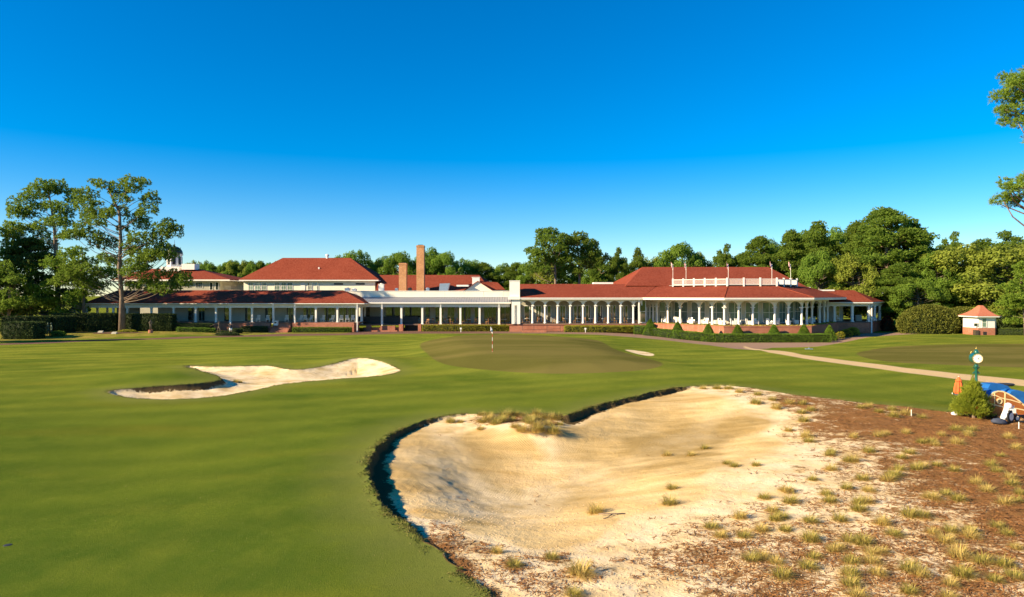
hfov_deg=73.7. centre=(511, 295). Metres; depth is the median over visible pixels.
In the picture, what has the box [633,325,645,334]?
clipped hedge
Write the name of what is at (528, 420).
wiregrass tuft
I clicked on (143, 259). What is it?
pine tree
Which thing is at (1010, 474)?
wiregrass tuft
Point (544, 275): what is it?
broadleaf tree
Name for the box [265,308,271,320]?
window
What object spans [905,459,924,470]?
wiregrass tuft
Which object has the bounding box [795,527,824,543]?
wiregrass tuft
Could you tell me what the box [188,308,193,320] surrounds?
window
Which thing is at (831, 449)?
wiregrass tuft
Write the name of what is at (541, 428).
wiregrass tuft
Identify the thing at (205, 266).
broadleaf tree
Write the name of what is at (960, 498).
wiregrass tuft
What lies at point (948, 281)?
broadleaf tree
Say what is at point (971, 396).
juniper tree
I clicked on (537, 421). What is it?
wiregrass tuft
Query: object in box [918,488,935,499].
wiregrass tuft
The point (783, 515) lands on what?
wiregrass tuft
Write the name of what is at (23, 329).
tall hedge
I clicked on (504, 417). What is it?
wiregrass tuft
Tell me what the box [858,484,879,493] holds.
wiregrass tuft
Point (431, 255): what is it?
broadleaf tree
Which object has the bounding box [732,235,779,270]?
tree
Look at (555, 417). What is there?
wiregrass tuft
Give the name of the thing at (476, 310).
window
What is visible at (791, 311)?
window
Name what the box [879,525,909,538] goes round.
wiregrass tuft
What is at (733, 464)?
wiregrass tuft
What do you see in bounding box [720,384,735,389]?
wiregrass tuft
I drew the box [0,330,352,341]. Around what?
lawn
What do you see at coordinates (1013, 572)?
wiregrass tuft
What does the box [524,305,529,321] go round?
window
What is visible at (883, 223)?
pine tree
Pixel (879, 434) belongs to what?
wiregrass tuft
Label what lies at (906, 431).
wiregrass tuft
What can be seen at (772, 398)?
wiregrass tuft
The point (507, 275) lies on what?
tree
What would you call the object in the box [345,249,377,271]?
broadleaf tree
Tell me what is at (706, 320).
porch chair
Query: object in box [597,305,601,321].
window
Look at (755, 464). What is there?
wiregrass tuft
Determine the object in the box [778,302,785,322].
window
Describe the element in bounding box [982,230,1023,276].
pine tree
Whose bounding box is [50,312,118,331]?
tall hedge
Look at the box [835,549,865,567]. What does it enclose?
wiregrass tuft
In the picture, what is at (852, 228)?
pine tree
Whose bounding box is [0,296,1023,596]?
fairway
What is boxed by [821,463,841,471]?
wiregrass tuft
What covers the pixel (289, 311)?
window
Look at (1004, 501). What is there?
wiregrass tuft
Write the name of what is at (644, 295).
clubhouse
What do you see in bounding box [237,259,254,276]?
broadleaf tree
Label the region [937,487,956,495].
wiregrass tuft
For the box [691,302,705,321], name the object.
window
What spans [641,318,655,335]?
cone shrub
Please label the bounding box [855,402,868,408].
wiregrass tuft
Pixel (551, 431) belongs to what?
wiregrass tuft
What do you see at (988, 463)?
wiregrass tuft
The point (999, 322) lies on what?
round hedge
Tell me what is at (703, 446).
wiregrass tuft
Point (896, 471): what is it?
wiregrass tuft
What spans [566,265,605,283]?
broadleaf tree
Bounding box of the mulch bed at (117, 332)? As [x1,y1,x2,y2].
[94,332,144,333]
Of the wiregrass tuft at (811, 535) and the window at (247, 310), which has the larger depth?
the window at (247, 310)
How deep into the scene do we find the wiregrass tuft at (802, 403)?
38.90 m
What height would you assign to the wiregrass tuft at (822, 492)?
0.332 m
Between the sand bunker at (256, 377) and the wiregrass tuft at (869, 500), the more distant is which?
the sand bunker at (256, 377)
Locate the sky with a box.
[0,0,1023,295]
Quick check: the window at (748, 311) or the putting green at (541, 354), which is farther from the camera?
the window at (748, 311)
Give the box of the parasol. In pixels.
[953,376,963,394]
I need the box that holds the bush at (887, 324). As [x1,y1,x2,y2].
[880,316,894,331]
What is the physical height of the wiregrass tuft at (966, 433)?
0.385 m
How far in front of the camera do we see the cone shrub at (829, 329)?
111.47 m
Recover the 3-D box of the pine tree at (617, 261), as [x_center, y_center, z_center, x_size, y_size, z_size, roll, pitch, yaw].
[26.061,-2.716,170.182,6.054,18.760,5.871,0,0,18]
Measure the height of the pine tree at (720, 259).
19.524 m
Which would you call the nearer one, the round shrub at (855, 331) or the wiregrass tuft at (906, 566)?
the wiregrass tuft at (906, 566)
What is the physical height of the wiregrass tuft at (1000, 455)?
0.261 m
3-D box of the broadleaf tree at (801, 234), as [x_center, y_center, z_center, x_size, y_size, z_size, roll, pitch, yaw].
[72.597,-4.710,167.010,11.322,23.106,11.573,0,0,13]
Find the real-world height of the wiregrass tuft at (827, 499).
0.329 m
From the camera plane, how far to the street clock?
38.40 m
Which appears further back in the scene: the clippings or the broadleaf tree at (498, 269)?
the broadleaf tree at (498, 269)
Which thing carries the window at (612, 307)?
in the clubhouse
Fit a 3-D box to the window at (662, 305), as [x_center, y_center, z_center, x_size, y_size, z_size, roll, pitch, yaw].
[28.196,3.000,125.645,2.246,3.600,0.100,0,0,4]
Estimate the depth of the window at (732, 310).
116.77 m
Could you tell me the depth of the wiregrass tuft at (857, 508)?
20.50 m
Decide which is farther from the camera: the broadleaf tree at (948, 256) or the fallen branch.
the broadleaf tree at (948, 256)
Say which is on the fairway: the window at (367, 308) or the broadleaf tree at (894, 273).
the broadleaf tree at (894, 273)
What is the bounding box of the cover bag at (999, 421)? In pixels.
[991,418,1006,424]
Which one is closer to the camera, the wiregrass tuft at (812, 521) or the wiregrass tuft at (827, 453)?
the wiregrass tuft at (812, 521)
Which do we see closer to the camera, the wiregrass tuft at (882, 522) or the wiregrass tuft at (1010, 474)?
the wiregrass tuft at (882, 522)
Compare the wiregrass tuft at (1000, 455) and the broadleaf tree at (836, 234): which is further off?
the broadleaf tree at (836, 234)
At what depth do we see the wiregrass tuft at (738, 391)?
43.88 m
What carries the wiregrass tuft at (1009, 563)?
on the sandy waste area
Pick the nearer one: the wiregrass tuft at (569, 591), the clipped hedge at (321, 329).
the wiregrass tuft at (569, 591)
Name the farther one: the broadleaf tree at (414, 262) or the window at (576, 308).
the broadleaf tree at (414, 262)
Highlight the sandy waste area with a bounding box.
[375,385,1023,596]
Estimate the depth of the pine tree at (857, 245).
150.09 m
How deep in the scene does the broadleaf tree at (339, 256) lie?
186.56 m
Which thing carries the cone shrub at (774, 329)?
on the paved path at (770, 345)
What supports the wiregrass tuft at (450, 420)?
on the sandy waste area
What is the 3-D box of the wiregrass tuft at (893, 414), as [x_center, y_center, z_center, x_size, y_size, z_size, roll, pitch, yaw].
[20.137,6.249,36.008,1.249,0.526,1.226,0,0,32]
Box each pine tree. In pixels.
[0,177,87,312]
[0,259,46,315]
[26,245,123,314]
[46,173,193,329]
[227,263,240,275]
[250,260,264,271]
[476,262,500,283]
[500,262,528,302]
[521,226,572,283]
[552,230,611,283]
[587,249,611,282]
[605,247,628,281]
[627,247,648,274]
[712,243,739,266]
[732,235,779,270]
[765,229,809,286]
[791,220,843,288]
[831,219,881,306]
[842,219,894,318]
[845,206,940,307]
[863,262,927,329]
[891,218,933,264]
[935,231,963,256]
[955,238,1003,280]
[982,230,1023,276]
[988,65,1023,225]
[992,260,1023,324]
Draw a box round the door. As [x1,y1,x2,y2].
[301,282,304,289]
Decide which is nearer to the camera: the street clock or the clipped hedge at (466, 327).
the street clock
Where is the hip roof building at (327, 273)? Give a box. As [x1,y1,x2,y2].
[239,254,380,323]
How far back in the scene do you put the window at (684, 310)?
123.82 m
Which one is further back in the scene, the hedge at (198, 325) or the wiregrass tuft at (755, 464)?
the hedge at (198, 325)
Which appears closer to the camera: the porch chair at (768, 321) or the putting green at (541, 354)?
the putting green at (541, 354)
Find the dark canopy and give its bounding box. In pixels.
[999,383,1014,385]
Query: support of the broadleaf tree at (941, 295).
on the fairway
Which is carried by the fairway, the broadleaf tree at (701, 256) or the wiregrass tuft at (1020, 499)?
the broadleaf tree at (701, 256)
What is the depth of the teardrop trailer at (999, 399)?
36.50 m
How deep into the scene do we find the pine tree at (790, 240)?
162.22 m
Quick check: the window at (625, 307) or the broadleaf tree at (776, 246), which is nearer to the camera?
the window at (625, 307)
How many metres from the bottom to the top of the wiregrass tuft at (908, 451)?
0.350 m
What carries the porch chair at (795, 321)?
on the clubhouse
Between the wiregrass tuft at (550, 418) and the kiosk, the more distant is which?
the kiosk
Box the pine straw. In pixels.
[428,388,1023,596]
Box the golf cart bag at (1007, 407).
[1000,403,1011,419]
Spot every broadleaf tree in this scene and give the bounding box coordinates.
[199,259,214,271]
[215,263,229,274]
[220,260,238,274]
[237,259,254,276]
[240,260,260,276]
[334,253,349,257]
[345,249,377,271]
[366,255,398,274]
[377,251,415,274]
[409,257,435,274]
[412,246,451,274]
[426,251,464,274]
[458,257,479,274]
[490,263,516,283]
[515,261,551,283]
[526,256,563,283]
[549,263,577,283]
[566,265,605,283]
[603,259,629,280]
[638,256,657,268]
[652,258,677,266]
[653,241,706,266]
[685,252,714,266]
[760,238,787,274]
[788,230,824,320]
[795,249,849,318]
[821,252,881,318]
[827,224,849,254]
[884,278,952,322]
[910,251,976,307]
[919,242,1023,313]
[956,244,1023,316]
[988,292,1022,324]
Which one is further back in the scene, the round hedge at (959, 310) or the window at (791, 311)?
the round hedge at (959, 310)
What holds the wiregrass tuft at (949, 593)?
on the sandy waste area
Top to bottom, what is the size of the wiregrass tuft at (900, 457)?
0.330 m
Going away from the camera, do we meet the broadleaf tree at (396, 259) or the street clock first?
the street clock
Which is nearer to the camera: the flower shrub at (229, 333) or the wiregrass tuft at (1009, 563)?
the wiregrass tuft at (1009, 563)
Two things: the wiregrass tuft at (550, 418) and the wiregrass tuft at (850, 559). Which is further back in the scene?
the wiregrass tuft at (550, 418)
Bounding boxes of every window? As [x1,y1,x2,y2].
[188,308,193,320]
[195,282,202,287]
[198,308,204,320]
[215,282,218,289]
[224,308,228,320]
[245,308,250,320]
[248,282,252,289]
[255,282,260,289]
[261,282,266,289]
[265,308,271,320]
[274,282,279,289]
[281,282,285,289]
[286,308,292,320]
[287,282,292,289]
[303,308,314,320]
[308,282,311,289]
[324,308,334,320]
[339,308,355,320]
[363,307,369,315]
[386,307,399,315]
[404,307,420,317]
[425,307,429,317]
[435,307,443,322]
[447,307,454,322]
[457,307,470,322]
[474,307,478,322]
[484,307,496,322]
[500,307,509,322]
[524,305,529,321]
[535,305,540,321]
[547,305,550,321]
[560,305,565,321]
[573,305,580,321]
[585,305,590,321]
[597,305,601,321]
[610,305,615,321]
[622,305,627,321]
[634,305,637,321]
[640,300,645,322]
[648,305,655,320]
[659,302,670,320]
[674,302,687,321]
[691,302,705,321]
[709,302,723,322]
[728,302,741,322]
[745,302,758,322]
[762,302,773,322]
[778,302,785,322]
[789,302,793,321]
[795,302,800,320]
[836,306,839,320]
[982,318,986,326]
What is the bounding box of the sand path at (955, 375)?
[744,346,1023,385]
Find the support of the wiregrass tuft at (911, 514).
on the sandy waste area
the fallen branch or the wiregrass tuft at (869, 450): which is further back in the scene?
the wiregrass tuft at (869, 450)
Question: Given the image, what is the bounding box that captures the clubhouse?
[85,245,884,334]
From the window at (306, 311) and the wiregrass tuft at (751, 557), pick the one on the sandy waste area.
the wiregrass tuft at (751, 557)
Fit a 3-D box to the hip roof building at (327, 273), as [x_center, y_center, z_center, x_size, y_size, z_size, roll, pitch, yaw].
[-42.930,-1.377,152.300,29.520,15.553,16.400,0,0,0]
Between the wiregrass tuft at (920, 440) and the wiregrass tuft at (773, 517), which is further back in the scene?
the wiregrass tuft at (920, 440)
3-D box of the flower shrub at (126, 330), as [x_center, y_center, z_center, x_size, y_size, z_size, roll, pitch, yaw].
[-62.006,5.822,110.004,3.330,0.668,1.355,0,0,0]
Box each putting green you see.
[420,334,662,373]
[857,343,1023,367]
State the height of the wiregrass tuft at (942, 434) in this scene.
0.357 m
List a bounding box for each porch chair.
[703,318,708,323]
[766,318,772,324]
[792,318,798,323]
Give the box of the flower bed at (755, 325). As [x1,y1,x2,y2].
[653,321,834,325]
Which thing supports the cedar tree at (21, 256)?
on the fairway
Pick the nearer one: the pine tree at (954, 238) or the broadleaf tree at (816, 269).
the broadleaf tree at (816, 269)
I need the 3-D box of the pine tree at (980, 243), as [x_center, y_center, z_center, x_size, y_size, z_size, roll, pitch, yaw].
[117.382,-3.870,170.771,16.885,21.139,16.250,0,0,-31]
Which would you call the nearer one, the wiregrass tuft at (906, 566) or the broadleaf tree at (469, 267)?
the wiregrass tuft at (906, 566)
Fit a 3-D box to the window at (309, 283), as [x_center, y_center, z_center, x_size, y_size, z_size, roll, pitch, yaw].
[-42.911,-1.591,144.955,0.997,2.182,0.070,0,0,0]
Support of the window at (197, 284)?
in the cupola building at (206, 280)
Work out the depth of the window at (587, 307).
124.76 m
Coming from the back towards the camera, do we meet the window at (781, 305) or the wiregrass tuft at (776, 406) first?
the window at (781, 305)
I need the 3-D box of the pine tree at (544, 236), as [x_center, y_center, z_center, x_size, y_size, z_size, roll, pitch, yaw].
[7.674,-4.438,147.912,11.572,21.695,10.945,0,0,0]
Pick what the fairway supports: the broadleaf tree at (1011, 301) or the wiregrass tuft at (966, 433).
the broadleaf tree at (1011, 301)
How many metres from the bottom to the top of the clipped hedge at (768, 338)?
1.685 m
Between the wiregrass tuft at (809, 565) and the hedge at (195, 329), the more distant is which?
the hedge at (195, 329)
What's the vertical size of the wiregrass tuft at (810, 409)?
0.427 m
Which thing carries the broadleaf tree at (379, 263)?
on the fairway
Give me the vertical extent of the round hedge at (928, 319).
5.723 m
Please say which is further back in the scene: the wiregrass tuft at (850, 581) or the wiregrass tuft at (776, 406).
the wiregrass tuft at (776, 406)
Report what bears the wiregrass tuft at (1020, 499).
on the sandy waste area
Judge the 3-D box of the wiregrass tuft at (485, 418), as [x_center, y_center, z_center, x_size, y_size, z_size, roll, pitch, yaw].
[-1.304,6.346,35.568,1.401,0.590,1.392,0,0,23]
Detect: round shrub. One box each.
[835,331,844,338]
[842,329,853,336]
[848,327,860,335]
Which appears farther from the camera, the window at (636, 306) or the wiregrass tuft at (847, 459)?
the window at (636, 306)
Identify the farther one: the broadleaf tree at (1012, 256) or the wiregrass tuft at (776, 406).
the broadleaf tree at (1012, 256)
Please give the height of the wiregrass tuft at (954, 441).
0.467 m
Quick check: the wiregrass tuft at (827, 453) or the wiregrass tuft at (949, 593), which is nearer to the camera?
the wiregrass tuft at (949, 593)
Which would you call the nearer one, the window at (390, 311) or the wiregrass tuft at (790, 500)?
the wiregrass tuft at (790, 500)
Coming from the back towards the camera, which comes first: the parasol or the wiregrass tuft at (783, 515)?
the parasol
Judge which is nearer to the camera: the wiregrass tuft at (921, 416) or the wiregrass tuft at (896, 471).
the wiregrass tuft at (896, 471)
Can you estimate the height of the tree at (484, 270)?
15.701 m
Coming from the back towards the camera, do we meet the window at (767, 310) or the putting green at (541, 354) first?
the window at (767, 310)
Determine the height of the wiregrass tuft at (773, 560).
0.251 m
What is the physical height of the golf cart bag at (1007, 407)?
0.951 m
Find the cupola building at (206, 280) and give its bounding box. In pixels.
[111,240,243,313]
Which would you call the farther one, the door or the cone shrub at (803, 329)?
the door
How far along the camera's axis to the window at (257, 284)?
144.93 m
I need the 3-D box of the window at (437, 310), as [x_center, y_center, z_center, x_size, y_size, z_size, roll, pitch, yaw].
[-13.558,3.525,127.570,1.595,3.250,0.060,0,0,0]
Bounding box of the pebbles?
[382,478,921,596]
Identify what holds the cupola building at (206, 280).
on the fairway
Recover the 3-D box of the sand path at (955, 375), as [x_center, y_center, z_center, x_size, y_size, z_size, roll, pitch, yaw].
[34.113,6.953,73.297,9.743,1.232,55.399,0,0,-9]
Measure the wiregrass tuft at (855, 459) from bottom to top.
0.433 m
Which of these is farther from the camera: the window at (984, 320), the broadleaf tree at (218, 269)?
the broadleaf tree at (218, 269)
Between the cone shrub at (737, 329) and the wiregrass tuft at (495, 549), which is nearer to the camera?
the wiregrass tuft at (495, 549)
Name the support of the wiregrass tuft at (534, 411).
on the sandy waste area
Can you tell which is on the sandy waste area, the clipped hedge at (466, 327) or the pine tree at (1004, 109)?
the pine tree at (1004, 109)
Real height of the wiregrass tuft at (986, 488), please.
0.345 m
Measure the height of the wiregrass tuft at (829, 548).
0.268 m
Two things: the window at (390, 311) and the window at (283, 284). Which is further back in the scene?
the window at (283, 284)
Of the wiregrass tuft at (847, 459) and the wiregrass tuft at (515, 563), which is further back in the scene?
the wiregrass tuft at (847, 459)
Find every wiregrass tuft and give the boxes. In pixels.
[444,416,457,423]
[477,411,493,420]
[486,417,503,425]
[489,544,507,554]
[491,413,507,422]
[496,408,515,416]
[503,557,528,568]
[507,415,518,421]
[513,422,530,433]
[520,416,536,424]
[526,422,543,435]
[529,407,541,415]
[531,419,542,427]
[532,422,546,433]
[542,548,560,560]
[543,411,557,420]
[544,423,565,435]
[550,411,564,420]
[558,555,603,582]
[561,582,588,596]
[583,501,605,515]
[656,494,681,506]
[660,450,673,456]
[663,482,679,490]
[686,450,696,456]
[696,444,709,449]
[700,520,726,530]
[710,383,723,389]
[710,527,733,540]
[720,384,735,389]
[721,459,731,464]
[726,460,738,467]
[729,509,750,520]
[731,528,754,540]
[732,387,743,392]
[736,549,765,563]
[745,397,766,404]
[748,459,761,466]
[748,544,770,560]
[749,521,772,535]
[755,491,774,500]
[762,502,783,513]
[764,396,778,400]
[764,510,787,522]
[764,553,788,565]
[765,563,797,583]
[766,508,790,520]
[769,402,783,409]
[775,523,792,532]
[776,483,797,493]
[776,490,803,505]
[781,398,795,404]
[782,426,795,431]
[793,553,821,572]
[794,398,807,405]
[795,414,809,422]
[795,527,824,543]
[796,407,806,414]
[798,427,815,437]
[799,513,824,524]
[801,436,816,442]
[801,531,821,539]
[801,549,823,560]
[802,473,819,481]
[806,404,816,410]
[816,487,834,496]
[817,492,841,504]
[820,450,835,456]
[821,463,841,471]
[823,447,836,453]
[823,544,844,553]
[829,509,853,523]
[831,541,852,551]
[832,570,865,589]
[835,530,857,545]
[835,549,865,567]
[835,560,865,579]
[837,480,853,490]
[839,583,872,596]
[840,453,854,461]
[845,453,862,463]
[845,500,874,513]
[845,530,872,546]
[847,431,858,438]
[849,493,870,505]
[851,530,878,545]
[852,472,873,482]
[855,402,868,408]
[856,495,877,504]
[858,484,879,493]
[858,553,888,566]
[859,543,885,555]
[860,443,876,452]
[863,401,874,407]
[863,562,889,579]
[869,430,883,437]
[869,513,894,526]
[872,407,885,412]
[872,543,893,554]
[878,473,896,482]
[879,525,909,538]
[880,429,890,435]
[880,468,901,480]
[883,466,905,477]
[885,408,902,417]
[887,403,898,410]
[891,462,909,470]
[892,451,908,460]
[893,555,927,574]
[894,580,923,596]
[897,407,916,416]
[898,503,923,519]
[899,446,917,454]
[900,427,910,434]
[903,562,935,579]
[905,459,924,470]
[911,507,935,520]
[913,437,930,443]
[914,412,929,418]
[914,461,930,468]
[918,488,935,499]
[919,489,943,501]
[920,526,942,536]
[922,435,938,443]
[926,440,942,446]
[928,459,945,466]
[929,531,965,546]
[934,584,961,596]
[935,429,945,435]
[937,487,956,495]
[939,522,963,535]
[940,575,965,588]
[942,562,984,581]
[943,542,976,562]
[945,436,970,444]
[946,423,963,430]
[946,464,962,471]
[947,492,969,503]
[951,563,976,580]
[955,524,986,540]
[959,430,973,437]
[961,523,982,532]
[963,423,980,431]
[964,474,985,485]
[965,546,999,567]
[975,482,998,492]
[982,457,1000,466]
[983,570,1010,584]
[986,519,1011,528]
[988,464,1007,473]
[989,553,1020,569]
[991,491,1015,506]
[994,452,1006,456]
[996,565,1023,583]
[998,526,1020,536]
[999,469,1020,479]
[999,475,1022,487]
[1001,431,1016,438]
[1002,539,1023,550]
[1007,441,1023,450]
[1008,496,1023,503]
[1011,487,1023,495]
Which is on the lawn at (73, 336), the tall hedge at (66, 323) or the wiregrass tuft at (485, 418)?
the tall hedge at (66, 323)
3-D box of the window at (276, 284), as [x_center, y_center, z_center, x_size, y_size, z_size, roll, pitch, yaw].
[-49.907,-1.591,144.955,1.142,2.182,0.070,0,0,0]
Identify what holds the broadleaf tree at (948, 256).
on the fairway
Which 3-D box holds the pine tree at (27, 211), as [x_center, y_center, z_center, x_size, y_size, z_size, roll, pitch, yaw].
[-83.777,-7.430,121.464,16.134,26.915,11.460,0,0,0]
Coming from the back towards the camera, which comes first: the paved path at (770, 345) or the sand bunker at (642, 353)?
the paved path at (770, 345)
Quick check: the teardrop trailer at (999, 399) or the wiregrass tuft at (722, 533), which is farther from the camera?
the teardrop trailer at (999, 399)
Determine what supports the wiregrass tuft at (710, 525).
on the sandy waste area
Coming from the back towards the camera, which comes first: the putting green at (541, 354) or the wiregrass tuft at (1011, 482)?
the putting green at (541, 354)
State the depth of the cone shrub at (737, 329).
108.66 m
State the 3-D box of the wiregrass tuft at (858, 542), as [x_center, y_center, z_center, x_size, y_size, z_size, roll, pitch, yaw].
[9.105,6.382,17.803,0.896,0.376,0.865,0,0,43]
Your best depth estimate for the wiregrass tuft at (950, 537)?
18.02 m
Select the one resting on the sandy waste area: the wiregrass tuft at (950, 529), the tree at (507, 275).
the wiregrass tuft at (950, 529)
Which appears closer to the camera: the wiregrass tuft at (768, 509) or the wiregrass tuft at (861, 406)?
the wiregrass tuft at (768, 509)
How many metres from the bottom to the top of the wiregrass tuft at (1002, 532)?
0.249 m
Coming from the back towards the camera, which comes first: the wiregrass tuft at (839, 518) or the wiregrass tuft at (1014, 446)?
the wiregrass tuft at (1014, 446)
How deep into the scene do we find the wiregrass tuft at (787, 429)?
33.22 m
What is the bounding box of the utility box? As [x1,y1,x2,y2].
[973,330,978,334]
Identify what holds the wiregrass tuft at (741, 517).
on the sandy waste area
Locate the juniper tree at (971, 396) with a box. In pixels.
[947,375,995,418]
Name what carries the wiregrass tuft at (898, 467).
on the sandy waste area
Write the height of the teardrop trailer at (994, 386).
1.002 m
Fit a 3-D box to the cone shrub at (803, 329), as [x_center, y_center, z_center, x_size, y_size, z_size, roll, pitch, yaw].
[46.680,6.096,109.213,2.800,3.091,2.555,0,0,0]
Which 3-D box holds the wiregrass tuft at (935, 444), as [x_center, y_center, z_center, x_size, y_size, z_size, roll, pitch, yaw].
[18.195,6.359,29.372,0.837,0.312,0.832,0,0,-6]
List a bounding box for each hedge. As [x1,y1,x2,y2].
[0,315,76,334]
[1,321,46,338]
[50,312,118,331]
[125,313,177,330]
[172,322,213,330]
[176,326,215,332]
[228,328,243,332]
[242,326,268,332]
[292,327,351,332]
[422,324,508,330]
[563,325,633,332]
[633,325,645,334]
[644,328,714,341]
[714,333,831,342]
[895,304,962,333]
[951,306,973,332]
[993,311,1023,327]
[996,327,1023,334]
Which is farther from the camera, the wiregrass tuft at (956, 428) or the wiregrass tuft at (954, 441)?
the wiregrass tuft at (956, 428)
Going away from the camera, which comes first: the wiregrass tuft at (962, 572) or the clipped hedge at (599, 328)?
the wiregrass tuft at (962, 572)
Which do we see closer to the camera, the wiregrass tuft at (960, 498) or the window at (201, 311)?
the wiregrass tuft at (960, 498)
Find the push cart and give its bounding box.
[1007,406,1023,422]
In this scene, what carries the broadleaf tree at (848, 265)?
on the fairway
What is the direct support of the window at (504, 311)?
in the clubhouse
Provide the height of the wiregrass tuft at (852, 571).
0.378 m
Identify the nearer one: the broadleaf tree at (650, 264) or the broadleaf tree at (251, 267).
the broadleaf tree at (650, 264)
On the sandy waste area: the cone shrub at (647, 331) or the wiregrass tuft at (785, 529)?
the wiregrass tuft at (785, 529)
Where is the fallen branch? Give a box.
[599,513,624,518]
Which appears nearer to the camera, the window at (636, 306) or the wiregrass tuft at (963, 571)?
the wiregrass tuft at (963, 571)
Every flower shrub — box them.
[49,330,65,335]
[116,329,136,331]
[214,331,238,335]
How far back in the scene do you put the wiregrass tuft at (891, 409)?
37.87 m
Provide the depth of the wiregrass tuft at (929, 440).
29.77 m
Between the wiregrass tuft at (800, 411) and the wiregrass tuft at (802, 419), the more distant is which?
the wiregrass tuft at (800, 411)
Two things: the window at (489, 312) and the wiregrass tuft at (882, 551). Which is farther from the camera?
the window at (489, 312)
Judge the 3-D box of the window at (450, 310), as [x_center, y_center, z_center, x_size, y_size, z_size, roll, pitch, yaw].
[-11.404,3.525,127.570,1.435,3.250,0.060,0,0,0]
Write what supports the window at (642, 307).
in the clubhouse
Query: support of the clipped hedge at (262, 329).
on the lawn at (73, 336)
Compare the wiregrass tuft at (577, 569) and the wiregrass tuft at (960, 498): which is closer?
the wiregrass tuft at (577, 569)
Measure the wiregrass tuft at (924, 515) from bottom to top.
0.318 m
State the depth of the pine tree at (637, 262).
175.01 m
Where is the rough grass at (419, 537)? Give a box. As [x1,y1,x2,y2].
[104,357,948,596]
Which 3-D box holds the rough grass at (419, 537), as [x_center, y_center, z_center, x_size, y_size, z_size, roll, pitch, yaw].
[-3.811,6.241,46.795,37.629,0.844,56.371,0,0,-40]
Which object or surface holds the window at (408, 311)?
in the clubhouse
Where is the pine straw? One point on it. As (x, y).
(912, 576)
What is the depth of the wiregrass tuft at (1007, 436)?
30.87 m
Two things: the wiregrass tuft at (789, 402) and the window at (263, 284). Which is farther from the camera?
the window at (263, 284)
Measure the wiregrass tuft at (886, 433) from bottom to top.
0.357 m
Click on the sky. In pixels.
(271, 131)
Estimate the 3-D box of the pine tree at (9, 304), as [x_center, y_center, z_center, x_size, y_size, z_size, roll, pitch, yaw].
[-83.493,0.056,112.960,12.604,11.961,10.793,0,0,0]
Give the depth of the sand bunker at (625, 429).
30.50 m
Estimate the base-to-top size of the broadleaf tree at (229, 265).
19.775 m
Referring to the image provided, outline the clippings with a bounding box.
[2,402,455,595]
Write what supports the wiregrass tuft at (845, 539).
on the sandy waste area
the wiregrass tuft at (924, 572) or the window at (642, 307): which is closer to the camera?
the wiregrass tuft at (924, 572)
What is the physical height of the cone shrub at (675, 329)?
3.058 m
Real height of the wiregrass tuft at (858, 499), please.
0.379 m
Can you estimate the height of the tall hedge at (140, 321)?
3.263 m
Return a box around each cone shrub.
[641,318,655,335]
[669,321,682,338]
[701,324,713,341]
[732,324,742,333]
[767,324,780,334]
[797,324,809,334]
[824,325,837,340]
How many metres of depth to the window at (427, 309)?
127.56 m
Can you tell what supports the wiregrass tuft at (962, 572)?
on the sandy waste area
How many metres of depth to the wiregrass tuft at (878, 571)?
15.89 m
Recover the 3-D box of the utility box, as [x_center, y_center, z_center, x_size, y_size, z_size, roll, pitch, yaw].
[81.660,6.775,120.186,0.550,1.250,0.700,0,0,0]
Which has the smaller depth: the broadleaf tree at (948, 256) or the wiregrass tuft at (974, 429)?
the wiregrass tuft at (974, 429)
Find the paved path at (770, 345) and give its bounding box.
[0,331,907,349]
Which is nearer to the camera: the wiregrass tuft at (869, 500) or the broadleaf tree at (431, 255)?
the wiregrass tuft at (869, 500)
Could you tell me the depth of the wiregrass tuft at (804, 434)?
31.73 m
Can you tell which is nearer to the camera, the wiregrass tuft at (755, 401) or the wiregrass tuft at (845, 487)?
the wiregrass tuft at (845, 487)
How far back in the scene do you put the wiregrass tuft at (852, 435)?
31.04 m
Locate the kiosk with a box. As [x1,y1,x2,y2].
[958,305,1000,334]
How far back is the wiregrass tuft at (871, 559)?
16.66 m
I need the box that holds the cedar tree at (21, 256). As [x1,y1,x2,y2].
[0,237,92,318]
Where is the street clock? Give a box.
[969,348,983,380]
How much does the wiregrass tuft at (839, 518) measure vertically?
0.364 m
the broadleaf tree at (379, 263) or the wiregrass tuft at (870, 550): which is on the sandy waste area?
the wiregrass tuft at (870, 550)
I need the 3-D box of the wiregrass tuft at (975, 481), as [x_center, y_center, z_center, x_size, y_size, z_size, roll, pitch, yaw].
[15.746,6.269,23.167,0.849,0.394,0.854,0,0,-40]
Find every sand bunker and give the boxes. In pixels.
[109,358,398,398]
[366,391,778,596]
[626,350,653,355]
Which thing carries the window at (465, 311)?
in the clubhouse
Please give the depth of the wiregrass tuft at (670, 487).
24.10 m
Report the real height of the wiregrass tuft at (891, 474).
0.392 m
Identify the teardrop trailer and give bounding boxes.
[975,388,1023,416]
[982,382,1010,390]
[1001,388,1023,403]
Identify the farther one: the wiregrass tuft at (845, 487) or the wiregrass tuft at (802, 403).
the wiregrass tuft at (802, 403)
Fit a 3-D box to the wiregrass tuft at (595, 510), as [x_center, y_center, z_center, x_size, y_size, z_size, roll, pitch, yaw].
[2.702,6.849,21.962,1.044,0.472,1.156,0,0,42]
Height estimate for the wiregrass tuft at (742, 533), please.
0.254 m
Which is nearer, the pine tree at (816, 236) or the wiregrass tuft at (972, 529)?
the wiregrass tuft at (972, 529)
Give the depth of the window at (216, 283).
149.94 m
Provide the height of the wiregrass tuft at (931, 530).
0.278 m
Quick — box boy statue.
[148,320,152,332]
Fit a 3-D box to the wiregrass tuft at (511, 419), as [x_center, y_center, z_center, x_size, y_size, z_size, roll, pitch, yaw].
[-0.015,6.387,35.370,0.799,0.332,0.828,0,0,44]
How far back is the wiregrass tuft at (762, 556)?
16.93 m

